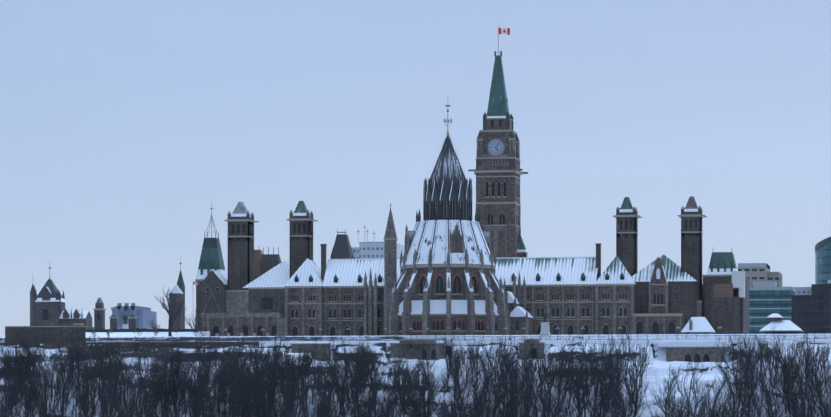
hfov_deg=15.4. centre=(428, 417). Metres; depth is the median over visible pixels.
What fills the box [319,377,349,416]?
bare tree
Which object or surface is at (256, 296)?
north wall
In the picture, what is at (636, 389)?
bare tree
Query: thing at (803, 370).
bare tree
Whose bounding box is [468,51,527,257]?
peace tower
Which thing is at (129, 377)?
bare tree
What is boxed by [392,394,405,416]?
bare tree
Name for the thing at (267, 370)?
bare tree
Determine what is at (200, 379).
bare tree
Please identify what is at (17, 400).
bare tree
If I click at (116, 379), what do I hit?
bare tree
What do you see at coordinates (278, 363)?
bare tree
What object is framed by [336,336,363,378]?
bare tree
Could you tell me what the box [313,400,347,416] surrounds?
bare tree
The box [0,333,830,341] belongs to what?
promenade iron fence
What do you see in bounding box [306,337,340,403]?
bare tree
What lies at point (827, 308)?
dark city office
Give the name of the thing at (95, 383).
bare tree
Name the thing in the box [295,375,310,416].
bare tree
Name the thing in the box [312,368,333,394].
bare tree
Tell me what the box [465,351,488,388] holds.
bare tree
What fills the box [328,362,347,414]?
bare tree
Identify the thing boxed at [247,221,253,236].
vent tower belfry
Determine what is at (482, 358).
bare tree
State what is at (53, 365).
bare tree
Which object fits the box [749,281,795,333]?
office building
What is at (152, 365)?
bare tree
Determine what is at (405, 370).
bare tree
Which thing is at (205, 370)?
bare tree
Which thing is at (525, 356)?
bare tree
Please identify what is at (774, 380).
bare tree
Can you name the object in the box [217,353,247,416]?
bare tree
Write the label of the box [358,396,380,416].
bare tree
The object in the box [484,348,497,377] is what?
bare tree
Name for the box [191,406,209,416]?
bare tree
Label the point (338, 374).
bare tree
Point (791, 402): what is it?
bare tree
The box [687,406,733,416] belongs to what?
bare tree
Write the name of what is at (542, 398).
bare tree
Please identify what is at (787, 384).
bare tree
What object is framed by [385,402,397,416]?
bare tree
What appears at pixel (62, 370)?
bare tree
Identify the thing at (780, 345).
bare tree
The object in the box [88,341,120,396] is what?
bare tree
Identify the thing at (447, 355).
bare tree
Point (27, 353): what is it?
bare tree
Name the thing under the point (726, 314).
block end
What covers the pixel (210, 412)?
bare tree
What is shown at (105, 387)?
bare tree
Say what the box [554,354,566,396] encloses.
bare tree
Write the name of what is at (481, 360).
bare tree
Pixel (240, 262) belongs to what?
vent tower
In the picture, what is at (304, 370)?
bare tree
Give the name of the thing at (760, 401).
bare tree
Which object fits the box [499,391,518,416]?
bare tree
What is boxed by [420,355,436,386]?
bare tree
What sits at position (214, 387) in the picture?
bare tree
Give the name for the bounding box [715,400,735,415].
bare tree
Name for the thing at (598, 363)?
bare tree
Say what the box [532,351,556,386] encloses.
bare tree
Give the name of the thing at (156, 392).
bare tree
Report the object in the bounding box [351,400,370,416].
bare tree
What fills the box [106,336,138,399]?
bare tree
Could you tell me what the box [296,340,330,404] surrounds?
bare tree
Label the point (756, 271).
beige city office
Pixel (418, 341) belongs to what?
bastion lookout top
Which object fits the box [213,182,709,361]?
block window glass
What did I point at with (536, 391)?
bare tree
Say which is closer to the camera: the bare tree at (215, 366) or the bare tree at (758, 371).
the bare tree at (758, 371)
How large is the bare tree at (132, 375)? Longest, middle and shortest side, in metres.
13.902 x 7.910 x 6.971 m
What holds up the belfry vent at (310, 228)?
attached to the vent tower at (301, 249)
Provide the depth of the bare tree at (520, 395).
908.36 m
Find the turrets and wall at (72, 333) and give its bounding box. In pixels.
[5,256,184,341]
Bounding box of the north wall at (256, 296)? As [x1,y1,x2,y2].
[248,289,284,312]
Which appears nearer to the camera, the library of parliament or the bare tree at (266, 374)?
the bare tree at (266, 374)
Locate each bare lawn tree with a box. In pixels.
[146,320,160,335]
[154,287,186,336]
[181,308,212,332]
[198,322,207,335]
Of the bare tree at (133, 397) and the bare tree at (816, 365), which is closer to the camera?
the bare tree at (816, 365)
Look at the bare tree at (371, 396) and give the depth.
926.11 m
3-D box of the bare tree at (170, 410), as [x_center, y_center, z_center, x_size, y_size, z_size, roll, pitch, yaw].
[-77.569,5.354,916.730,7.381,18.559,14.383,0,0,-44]
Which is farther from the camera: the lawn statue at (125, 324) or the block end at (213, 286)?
the lawn statue at (125, 324)
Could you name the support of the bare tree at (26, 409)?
on the parliament hill cliff
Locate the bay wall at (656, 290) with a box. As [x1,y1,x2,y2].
[651,285,664,313]
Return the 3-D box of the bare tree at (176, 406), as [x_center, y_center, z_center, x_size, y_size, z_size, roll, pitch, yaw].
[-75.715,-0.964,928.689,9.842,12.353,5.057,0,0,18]
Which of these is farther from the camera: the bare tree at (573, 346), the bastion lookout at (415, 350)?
the bastion lookout at (415, 350)
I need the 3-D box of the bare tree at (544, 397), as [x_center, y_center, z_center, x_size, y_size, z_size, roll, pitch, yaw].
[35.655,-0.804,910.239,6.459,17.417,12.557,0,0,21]
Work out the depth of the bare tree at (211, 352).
950.90 m
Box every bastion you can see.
[291,344,329,360]
[519,344,543,359]
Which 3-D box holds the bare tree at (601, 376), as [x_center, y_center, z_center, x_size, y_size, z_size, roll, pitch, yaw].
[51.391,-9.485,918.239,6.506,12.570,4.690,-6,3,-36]
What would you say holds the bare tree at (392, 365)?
on the parliament hill cliff
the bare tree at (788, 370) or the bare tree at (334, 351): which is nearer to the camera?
the bare tree at (788, 370)
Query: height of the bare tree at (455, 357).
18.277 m
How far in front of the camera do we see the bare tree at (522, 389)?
918.68 m
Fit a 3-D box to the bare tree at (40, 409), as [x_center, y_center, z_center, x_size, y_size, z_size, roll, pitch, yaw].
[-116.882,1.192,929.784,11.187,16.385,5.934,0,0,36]
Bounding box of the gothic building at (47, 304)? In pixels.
[29,268,91,328]
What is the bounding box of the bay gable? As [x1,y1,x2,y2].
[650,257,666,283]
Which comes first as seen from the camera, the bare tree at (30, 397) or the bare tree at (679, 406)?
the bare tree at (679, 406)
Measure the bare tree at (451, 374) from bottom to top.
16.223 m
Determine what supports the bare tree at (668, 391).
on the parliament hill cliff
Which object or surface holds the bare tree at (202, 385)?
on the parliament hill cliff
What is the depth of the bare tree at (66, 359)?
955.28 m
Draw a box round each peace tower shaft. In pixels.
[483,172,507,226]
[516,173,518,227]
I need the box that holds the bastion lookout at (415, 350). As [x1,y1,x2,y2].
[391,344,444,360]
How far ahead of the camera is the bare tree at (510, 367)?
911.29 m
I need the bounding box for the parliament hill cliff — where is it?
[0,334,830,416]
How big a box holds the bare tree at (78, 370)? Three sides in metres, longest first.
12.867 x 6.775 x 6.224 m
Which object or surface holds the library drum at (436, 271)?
attached to the library of parliament
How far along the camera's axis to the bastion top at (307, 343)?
960.06 m
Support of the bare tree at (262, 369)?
on the parliament hill cliff
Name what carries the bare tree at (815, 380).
on the parliament hill cliff
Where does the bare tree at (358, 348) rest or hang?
on the parliament hill cliff
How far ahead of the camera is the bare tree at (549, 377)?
921.70 m
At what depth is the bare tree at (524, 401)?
911.36 m
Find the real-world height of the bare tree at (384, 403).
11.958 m
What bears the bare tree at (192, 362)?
on the parliament hill cliff
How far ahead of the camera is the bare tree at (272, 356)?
944.54 m
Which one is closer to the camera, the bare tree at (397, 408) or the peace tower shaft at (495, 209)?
the bare tree at (397, 408)
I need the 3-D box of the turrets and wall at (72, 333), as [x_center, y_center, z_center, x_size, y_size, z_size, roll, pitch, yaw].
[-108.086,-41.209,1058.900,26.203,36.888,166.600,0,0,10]
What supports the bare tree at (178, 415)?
on the parliament hill cliff
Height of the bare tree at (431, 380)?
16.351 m
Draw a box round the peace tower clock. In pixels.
[487,138,515,154]
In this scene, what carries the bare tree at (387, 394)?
on the parliament hill cliff
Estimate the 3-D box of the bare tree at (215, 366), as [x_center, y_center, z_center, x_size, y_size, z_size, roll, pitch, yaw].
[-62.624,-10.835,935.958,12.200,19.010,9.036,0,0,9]
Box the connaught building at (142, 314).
[111,303,156,328]
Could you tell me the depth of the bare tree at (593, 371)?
921.72 m
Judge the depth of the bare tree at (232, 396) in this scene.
923.46 m
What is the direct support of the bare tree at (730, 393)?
on the parliament hill cliff
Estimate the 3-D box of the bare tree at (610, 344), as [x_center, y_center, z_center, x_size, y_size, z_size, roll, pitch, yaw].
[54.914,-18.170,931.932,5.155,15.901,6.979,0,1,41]
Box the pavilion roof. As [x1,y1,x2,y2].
[331,229,353,258]
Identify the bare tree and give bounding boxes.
[0,333,24,403]
[0,333,28,383]
[0,344,11,361]
[0,361,19,398]
[0,371,37,416]
[0,373,29,416]
[0,381,13,416]
[0,395,17,416]
[0,396,24,416]
[1,348,12,366]
[1,375,25,415]
[10,374,20,403]
[12,349,34,403]
[13,393,42,416]
[14,370,43,416]
[15,383,37,415]
[16,361,39,416]
[17,375,38,416]
[19,365,54,414]
[21,339,45,366]
[21,356,54,415]
[23,341,44,379]
[23,352,36,391]
[23,361,63,416]
[26,339,48,367]
[28,343,47,385]
[31,371,54,404]
[31,383,60,416]
[32,394,57,416]
[32,395,52,416]
[40,350,63,396]
[42,356,56,399]
[42,360,66,411]
[47,349,80,407]
[47,355,65,392]
[48,361,82,416]
[50,373,68,409]
[52,360,73,386]
[53,398,75,416]
[54,364,80,402]
[55,346,74,384]
[57,343,62,355]
[61,370,88,416]
[63,360,92,416]
[67,366,109,416]
[69,341,88,384]
[69,355,91,385]
[69,361,85,392]
[71,392,95,416]
[71,397,99,416]
[72,389,90,416]
[74,342,96,374]
[76,368,91,391]
[76,368,94,406]
[76,386,100,416]
[78,343,103,403]
[78,368,96,400]
[80,372,120,416]
[82,338,111,388]
[87,358,100,394]
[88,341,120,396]
[89,374,112,407]
[90,369,104,400]
[91,333,112,398]
[92,373,123,409]
[92,382,135,416]
[93,361,125,402]
[97,390,112,416]
[98,353,120,403]
[98,385,117,416]
[99,346,128,372]
[100,356,126,416]
[102,370,129,411]
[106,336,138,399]
[107,344,127,380]
[107,356,138,406]
[108,395,136,416]
[110,385,129,414]
[115,378,144,416]
[116,388,128,416]
[119,397,140,416]
[120,349,141,394]
[120,373,157,415]
[122,373,156,416]
[123,338,165,402]
[123,368,146,396]
[133,352,150,399]
[136,355,180,413]
[140,405,159,416]
[141,351,156,376]
[142,349,175,405]
[143,347,178,413]
[143,361,160,397]
[143,377,164,416]
[145,393,161,414]
[146,356,160,392]
[146,403,154,416]
[147,351,178,412]
[151,396,173,416]
[152,348,183,411]
[154,344,186,388]
[154,385,179,416]
[158,406,181,416]
[163,396,186,416]
[164,374,183,415]
[166,340,192,384]
[166,344,198,416]
[167,354,188,392]
[171,367,194,413]
[172,382,185,405]
[172,402,188,416]
[176,370,211,411]
[178,385,210,416]
[178,391,223,416]
[179,368,210,416]
[179,374,201,397]
[184,369,211,409]
[185,352,212,377]
[185,379,216,416]
[188,362,222,413]
[190,351,211,381]
[190,388,220,415]
[191,371,212,414]
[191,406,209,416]
[192,361,215,390]
[194,377,224,416]
[195,334,202,363]
[195,360,212,390]
[197,342,216,368]
[198,402,219,416]
[201,386,228,416]
[203,335,221,369]
[204,353,242,407]
[205,366,226,410]
[208,363,228,410]
[209,345,239,410]
[210,346,233,402]
[213,353,225,389]
[214,370,256,414]
[216,406,244,416]
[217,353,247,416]
[217,376,256,415]
[219,384,231,416]
[220,396,239,416]
[221,343,257,377]
[221,351,243,391]
[223,353,264,416]
[227,347,249,380]
[227,366,270,415]
[228,359,265,398]
[230,347,247,368]
[230,355,252,393]
[233,356,277,409]
[239,348,257,375]
[241,350,287,416]
[242,342,266,371]
[243,352,256,376]
[247,363,291,416]
[248,350,284,408]
[248,356,276,390]
[249,339,270,384]
[249,344,264,365]
[260,378,299,416]
[261,344,284,366]
[262,353,296,412]
[262,380,314,416]
[264,340,284,365]
[264,383,283,416]
[268,400,314,416]
[270,337,289,377]
[270,342,290,391]
[270,352,288,393]
[271,348,295,382]
[271,361,307,414]
[273,397,294,416]
[274,346,310,398]
[278,354,307,414]
[285,359,303,386]
[286,343,321,403]
[286,354,314,398]
[288,380,310,416]
[294,348,308,402]
[295,350,310,395]
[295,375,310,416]
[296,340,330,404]
[297,379,333,416]
[301,353,334,407]
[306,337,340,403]
[308,368,344,416]
[309,363,339,416]
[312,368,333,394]
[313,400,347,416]
[314,364,327,388]
[316,367,341,402]
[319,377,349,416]
[320,346,348,390]
[321,347,359,414]
[323,372,362,416]
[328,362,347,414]
[331,353,353,397]
[335,348,343,389]
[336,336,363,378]
[337,356,367,408]
[339,351,364,381]
[341,343,377,391]
[341,387,384,416]
[342,365,362,414]
[344,374,364,413]
[345,345,370,394]
[347,394,372,416]
[348,343,372,392]
[349,372,368,404]
[350,342,373,392]
[351,333,387,412]
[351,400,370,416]
[352,366,385,416]
[355,357,367,393]
[357,383,371,413]
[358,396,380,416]
[359,355,380,394]
[360,345,390,401]
[360,393,397,416]
[363,385,375,415]
[364,381,379,411]
[367,366,383,401]
[367,396,388,416]
[373,369,397,399]
[375,376,405,416]
[375,398,392,416]
[377,395,389,413]
[379,391,395,416]
[382,351,404,387]
[384,383,403,412]
[385,355,418,402]
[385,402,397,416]
[386,341,411,383]
[387,388,402,415]
[388,368,416,416]
[389,363,414,397]
[390,364,420,410]
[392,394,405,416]
[393,367,431,414]
[397,382,431,416]
[398,362,422,415]
[399,373,436,416]
[400,385,423,416]
[401,382,442,416]
[403,350,444,410]
[408,351,423,389]
[408,363,434,409]
[408,393,425,416]
[409,364,435,398]
[412,402,455,416]
[413,401,433,416]
[416,365,441,393]
[416,374,439,414]
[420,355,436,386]
[423,367,442,407]
[430,396,452,416]
[432,365,473,416]
[433,399,456,416]
[437,362,456,396]
[438,333,456,389]
[440,341,473,392]
[443,335,468,374]
[443,343,469,391]
[443,391,465,415]
[443,395,480,416]
[446,358,464,392]
[451,377,468,397]
[453,362,478,409]
[453,393,468,416]
[454,390,482,416]
[455,387,480,416]
[459,368,507,414]
[460,350,472,378]
[463,341,479,373]
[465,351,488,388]
[465,390,490,414]
[467,340,504,385]
[467,381,494,416]
[468,343,491,386]
[469,376,509,416]
[469,400,495,416]
[474,383,490,408]
[476,370,497,405]
[476,389,522,416]
[479,339,496,370]
[480,338,504,378]
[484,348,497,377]
[485,364,516,416]
[485,370,524,416]
[488,336,516,399]
[488,338,525,396]
[488,339,511,374]
[489,393,516,416]
[492,377,535,416]
[493,343,524,382]
[496,367,518,392]
[497,343,523,389]
[498,335,533,402]
[499,367,521,393]
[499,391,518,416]
[500,373,523,404]
[501,345,540,403]
[501,377,535,416]
[503,389,546,416]
[507,338,521,374]
[508,372,535,409]
[514,349,539,382]
[516,391,535,414]
[517,361,554,416]
[518,342,540,396]
[521,355,537,380]
[524,347,557,388]
[524,372,567,416]
[529,381,541,410]
[531,380,560,416]
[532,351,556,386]
[533,353,551,399]
[533,386,557,416]
[536,355,559,384]
[538,344,557,399]
[542,358,560,390]
[542,390,559,416]
[546,369,566,409]
[546,390,563,416]
[549,363,570,416]
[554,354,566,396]
[554,354,567,392]
[556,398,573,416]
[558,342,572,366]
[558,343,602,414]
[558,351,585,405]
[558,369,575,401]
[559,392,581,416]
[563,363,595,413]
[564,351,585,401]
[564,369,592,416]
[567,338,579,357]
[568,357,605,416]
[569,349,579,375]
[574,344,600,393]
[575,365,597,399]
[575,369,622,416]
[577,335,610,392]
[577,386,604,416]
[579,352,606,402]
[588,383,603,416]
[589,336,622,374]
[589,347,610,382]
[589,382,614,416]
[589,398,626,416]
[593,367,606,388]
[593,377,623,416]
[594,345,606,386]
[595,349,629,415]
[595,351,636,416]
[596,368,612,388]
[597,349,622,385]
[598,354,617,392]
[599,341,619,366]
[600,368,624,416]
[602,393,648,416]
[603,332,613,373]
[607,371,648,415]
[608,378,632,414]
[610,387,645,416]
[611,339,628,375]
[611,348,625,372]
[617,350,645,414]
[619,333,633,372]
[620,379,646,410]
[622,365,640,408]
[623,380,649,411]
[625,377,645,416]
[627,344,647,383]
[628,348,656,387]
[628,349,655,389]
[640,341,655,362]
[647,397,675,416]
[648,364,685,416]
[652,364,681,416]
[660,384,693,416]
[666,388,717,416]
[667,394,693,416]
[668,395,692,415]
[669,386,710,416]
[670,346,711,409]
[674,390,710,416]
[683,377,712,413]
[686,388,708,416]
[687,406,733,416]
[692,364,736,413]
[709,377,737,416]
[711,349,748,414]
[712,391,722,416]
[715,339,754,400]
[715,361,752,411]
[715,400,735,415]
[718,359,756,416]
[720,327,750,379]
[721,389,767,416]
[727,379,738,410]
[729,331,756,387]
[733,334,763,380]
[735,345,765,392]
[737,350,763,415]
[737,358,753,408]
[740,345,758,378]
[741,390,768,416]
[741,403,753,416]
[744,389,780,416]
[747,337,780,409]
[751,350,759,376]
[752,339,765,376]
[752,389,767,415]
[753,368,792,415]
[755,333,769,378]
[756,369,791,416]
[759,334,785,373]
[759,339,780,383]
[763,337,774,371]
[766,400,796,416]
[767,345,807,416]
[770,327,802,380]
[770,356,792,403]
[771,349,781,378]
[772,356,795,410]
[775,363,795,413]
[779,347,815,398]
[779,384,815,416]
[781,370,793,402]
[782,381,816,416]
[788,381,800,408]
[789,335,808,384]
[791,382,818,416]
[792,351,811,401]
[793,361,815,410]
[793,366,813,412]
[794,349,827,412]
[796,378,830,416]
[797,324,819,395]
[797,364,826,411]
[804,360,830,397]
[804,374,824,404]
[805,375,830,416]
[806,337,825,371]
[811,354,830,389]
[812,345,830,375]
[812,386,830,416]
[819,356,830,382]
[819,394,830,416]
[822,343,829,361]
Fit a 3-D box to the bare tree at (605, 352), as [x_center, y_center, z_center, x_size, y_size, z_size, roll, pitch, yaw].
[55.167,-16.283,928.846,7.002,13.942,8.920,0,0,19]
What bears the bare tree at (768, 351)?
on the parliament hill cliff
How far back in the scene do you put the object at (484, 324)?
965.28 m
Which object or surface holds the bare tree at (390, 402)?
on the parliament hill cliff
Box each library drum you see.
[406,268,412,299]
[417,267,428,299]
[432,267,446,299]
[450,267,464,299]
[468,267,479,299]
[483,268,489,299]
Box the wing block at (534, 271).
[243,243,702,335]
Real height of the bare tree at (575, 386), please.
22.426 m
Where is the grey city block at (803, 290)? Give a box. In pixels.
[794,287,810,294]
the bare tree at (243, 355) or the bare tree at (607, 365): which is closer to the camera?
the bare tree at (607, 365)
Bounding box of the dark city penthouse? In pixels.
[811,284,823,294]
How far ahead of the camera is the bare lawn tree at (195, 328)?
987.47 m
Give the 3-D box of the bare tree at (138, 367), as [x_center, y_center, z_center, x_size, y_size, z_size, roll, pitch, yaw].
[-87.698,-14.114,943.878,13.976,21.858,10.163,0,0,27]
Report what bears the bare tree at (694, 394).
on the parliament hill cliff
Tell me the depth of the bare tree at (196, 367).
940.35 m
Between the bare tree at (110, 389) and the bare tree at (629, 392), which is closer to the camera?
the bare tree at (629, 392)
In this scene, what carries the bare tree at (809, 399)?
on the parliament hill cliff
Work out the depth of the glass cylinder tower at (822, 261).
1586.38 m
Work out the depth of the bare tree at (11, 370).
943.58 m
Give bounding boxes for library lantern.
[440,201,446,219]
[449,201,455,219]
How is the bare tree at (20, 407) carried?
on the parliament hill cliff
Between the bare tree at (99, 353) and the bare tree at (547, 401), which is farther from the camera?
the bare tree at (99, 353)
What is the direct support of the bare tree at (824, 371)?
on the parliament hill cliff
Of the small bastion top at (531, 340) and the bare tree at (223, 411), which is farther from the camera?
the small bastion top at (531, 340)
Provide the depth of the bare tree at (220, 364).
939.25 m
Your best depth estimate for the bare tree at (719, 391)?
901.11 m
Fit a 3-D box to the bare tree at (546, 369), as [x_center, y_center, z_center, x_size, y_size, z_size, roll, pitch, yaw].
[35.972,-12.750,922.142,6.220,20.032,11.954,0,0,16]
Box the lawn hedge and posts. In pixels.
[86,326,198,332]
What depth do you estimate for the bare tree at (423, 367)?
924.33 m
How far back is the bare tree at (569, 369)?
923.75 m
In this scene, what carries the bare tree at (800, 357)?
on the parliament hill cliff
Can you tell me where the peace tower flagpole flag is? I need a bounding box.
[498,26,509,54]
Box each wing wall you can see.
[201,317,278,335]
[636,316,682,333]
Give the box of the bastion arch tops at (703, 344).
[658,341,731,347]
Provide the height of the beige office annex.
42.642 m
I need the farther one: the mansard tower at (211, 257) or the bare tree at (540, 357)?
the mansard tower at (211, 257)
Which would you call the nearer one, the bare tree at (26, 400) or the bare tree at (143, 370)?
the bare tree at (26, 400)
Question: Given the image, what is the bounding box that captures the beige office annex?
[767,272,781,286]
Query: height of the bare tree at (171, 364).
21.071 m
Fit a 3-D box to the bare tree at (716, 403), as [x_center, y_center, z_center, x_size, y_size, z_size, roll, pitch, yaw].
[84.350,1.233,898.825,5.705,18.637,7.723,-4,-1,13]
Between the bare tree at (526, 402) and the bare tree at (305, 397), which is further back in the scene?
the bare tree at (305, 397)
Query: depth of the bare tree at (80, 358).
953.80 m
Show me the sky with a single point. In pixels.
(122, 122)
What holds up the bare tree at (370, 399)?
on the parliament hill cliff
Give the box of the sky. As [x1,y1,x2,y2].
[0,0,830,336]
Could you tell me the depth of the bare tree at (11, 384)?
934.66 m
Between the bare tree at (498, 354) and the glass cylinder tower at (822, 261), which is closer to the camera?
the bare tree at (498, 354)
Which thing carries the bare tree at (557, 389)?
on the parliament hill cliff
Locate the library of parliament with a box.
[386,105,509,335]
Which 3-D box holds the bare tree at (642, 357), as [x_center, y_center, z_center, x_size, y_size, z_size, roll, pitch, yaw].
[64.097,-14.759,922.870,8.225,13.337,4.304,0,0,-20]
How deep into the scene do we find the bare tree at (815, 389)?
902.86 m
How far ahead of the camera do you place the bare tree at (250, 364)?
937.21 m
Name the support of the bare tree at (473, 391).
on the parliament hill cliff
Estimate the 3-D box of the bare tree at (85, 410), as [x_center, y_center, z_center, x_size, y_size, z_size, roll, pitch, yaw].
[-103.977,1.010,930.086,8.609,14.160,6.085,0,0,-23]
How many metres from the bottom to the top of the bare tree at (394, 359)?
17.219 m
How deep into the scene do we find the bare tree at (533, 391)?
911.32 m
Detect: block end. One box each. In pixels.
[200,270,284,335]
[633,247,748,333]
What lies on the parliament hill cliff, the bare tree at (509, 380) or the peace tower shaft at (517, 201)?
the bare tree at (509, 380)
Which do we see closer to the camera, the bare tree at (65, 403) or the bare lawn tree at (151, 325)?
the bare tree at (65, 403)
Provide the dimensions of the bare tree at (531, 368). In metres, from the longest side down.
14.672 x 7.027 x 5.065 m
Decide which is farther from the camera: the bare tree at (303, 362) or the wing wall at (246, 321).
the wing wall at (246, 321)
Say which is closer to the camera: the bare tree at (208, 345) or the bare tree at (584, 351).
the bare tree at (584, 351)
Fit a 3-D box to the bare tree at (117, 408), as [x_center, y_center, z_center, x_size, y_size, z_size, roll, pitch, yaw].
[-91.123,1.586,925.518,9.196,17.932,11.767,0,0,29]
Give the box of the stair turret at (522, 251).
[517,234,527,256]
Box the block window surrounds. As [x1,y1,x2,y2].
[290,292,627,335]
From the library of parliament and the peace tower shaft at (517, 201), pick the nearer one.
the library of parliament
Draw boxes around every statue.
[122,314,128,328]
[276,308,287,335]
[540,312,550,334]
[658,322,664,333]
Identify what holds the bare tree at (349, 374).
on the parliament hill cliff
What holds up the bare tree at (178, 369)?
on the parliament hill cliff
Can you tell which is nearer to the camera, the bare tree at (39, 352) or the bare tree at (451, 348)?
the bare tree at (451, 348)
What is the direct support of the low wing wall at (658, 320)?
on the parliament hill cliff
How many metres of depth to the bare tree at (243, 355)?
941.71 m
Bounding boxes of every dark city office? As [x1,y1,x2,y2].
[791,295,823,333]
[824,280,830,333]
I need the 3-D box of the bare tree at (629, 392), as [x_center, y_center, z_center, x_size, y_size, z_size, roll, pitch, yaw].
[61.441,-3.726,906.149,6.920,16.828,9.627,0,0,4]
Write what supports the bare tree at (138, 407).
on the parliament hill cliff
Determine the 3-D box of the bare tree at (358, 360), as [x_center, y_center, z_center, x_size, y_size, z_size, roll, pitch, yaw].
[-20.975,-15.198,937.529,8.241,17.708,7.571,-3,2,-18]
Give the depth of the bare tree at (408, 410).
913.97 m
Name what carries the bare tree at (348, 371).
on the parliament hill cliff
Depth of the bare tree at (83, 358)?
955.33 m
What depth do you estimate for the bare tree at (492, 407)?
899.80 m
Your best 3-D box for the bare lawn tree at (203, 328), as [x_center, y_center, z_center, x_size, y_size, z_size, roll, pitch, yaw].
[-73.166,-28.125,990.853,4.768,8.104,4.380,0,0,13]
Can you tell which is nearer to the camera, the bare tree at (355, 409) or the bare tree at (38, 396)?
the bare tree at (355, 409)
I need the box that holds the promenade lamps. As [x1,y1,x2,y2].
[225,327,721,341]
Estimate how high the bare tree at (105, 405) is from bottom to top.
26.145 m
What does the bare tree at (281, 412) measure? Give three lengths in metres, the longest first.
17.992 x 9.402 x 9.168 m
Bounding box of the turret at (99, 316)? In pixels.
[93,297,105,328]
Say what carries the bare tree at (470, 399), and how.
on the parliament hill cliff
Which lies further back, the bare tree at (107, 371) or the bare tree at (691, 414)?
the bare tree at (107, 371)
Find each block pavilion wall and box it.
[288,288,318,335]
[598,286,633,334]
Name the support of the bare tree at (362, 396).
on the parliament hill cliff
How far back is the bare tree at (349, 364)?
935.89 m
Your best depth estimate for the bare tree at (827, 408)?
884.91 m
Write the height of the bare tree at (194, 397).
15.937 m
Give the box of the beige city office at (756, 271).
[738,263,769,286]
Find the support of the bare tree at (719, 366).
on the parliament hill cliff
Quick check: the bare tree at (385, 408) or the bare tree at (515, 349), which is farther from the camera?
the bare tree at (515, 349)
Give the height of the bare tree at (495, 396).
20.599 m
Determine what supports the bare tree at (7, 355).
on the parliament hill cliff
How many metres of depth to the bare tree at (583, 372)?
913.79 m
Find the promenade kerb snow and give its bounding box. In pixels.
[0,339,830,346]
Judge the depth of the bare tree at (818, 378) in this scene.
906.82 m
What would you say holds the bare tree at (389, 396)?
on the parliament hill cliff
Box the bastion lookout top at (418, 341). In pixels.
[390,339,443,343]
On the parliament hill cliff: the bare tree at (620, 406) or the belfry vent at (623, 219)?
the bare tree at (620, 406)
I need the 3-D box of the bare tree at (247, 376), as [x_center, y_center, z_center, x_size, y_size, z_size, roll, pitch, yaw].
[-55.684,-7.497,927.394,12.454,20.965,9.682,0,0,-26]
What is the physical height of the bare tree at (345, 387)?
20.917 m
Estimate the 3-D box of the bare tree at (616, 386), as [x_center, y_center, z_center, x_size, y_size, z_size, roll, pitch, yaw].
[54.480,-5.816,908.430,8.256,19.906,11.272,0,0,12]
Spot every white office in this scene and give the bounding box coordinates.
[351,247,358,258]
[357,227,404,258]
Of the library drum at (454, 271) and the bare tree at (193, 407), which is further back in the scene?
the library drum at (454, 271)
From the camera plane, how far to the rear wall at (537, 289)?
995.72 m
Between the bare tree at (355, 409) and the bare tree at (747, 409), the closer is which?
the bare tree at (747, 409)
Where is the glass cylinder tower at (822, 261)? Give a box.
[815,237,830,283]
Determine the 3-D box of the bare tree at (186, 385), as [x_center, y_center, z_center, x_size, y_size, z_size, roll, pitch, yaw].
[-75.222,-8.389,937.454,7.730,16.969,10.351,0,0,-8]
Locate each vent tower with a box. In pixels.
[224,202,258,312]
[286,201,317,277]
[613,197,641,276]
[677,196,706,316]
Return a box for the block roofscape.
[254,247,280,279]
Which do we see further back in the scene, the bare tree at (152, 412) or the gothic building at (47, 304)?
the gothic building at (47, 304)
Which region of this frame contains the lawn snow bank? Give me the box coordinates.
[86,331,209,336]
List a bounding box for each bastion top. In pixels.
[290,343,330,344]
[518,338,544,343]
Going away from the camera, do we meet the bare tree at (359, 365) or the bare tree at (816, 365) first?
the bare tree at (816, 365)
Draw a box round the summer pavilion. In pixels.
[759,313,803,333]
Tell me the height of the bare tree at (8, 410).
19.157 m
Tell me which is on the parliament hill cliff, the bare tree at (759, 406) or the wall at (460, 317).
the bare tree at (759, 406)
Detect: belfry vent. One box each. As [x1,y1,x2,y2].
[290,220,309,234]
[307,221,312,235]
[616,217,635,231]
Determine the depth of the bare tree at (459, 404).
905.73 m
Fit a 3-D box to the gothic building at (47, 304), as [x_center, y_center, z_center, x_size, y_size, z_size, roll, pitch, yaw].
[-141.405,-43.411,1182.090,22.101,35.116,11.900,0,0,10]
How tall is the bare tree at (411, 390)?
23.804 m
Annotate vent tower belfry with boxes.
[228,221,248,235]
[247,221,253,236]
[681,217,700,231]
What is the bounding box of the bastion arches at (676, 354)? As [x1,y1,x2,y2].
[666,348,723,361]
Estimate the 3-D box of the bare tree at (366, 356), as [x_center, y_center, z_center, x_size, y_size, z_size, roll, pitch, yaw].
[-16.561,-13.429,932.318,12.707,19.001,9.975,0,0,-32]
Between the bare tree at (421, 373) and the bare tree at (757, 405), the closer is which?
the bare tree at (757, 405)
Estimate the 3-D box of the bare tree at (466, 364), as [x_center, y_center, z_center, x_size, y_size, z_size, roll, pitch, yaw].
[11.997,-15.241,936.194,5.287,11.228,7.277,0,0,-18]
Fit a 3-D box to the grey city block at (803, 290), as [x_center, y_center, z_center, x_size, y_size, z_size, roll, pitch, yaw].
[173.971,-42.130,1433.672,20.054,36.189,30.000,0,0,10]
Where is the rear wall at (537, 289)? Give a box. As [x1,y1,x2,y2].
[323,286,594,335]
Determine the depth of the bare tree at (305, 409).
905.90 m
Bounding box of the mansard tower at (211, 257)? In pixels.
[195,201,225,330]
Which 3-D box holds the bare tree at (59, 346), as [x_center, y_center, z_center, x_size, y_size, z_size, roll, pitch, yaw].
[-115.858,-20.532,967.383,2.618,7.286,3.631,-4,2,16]

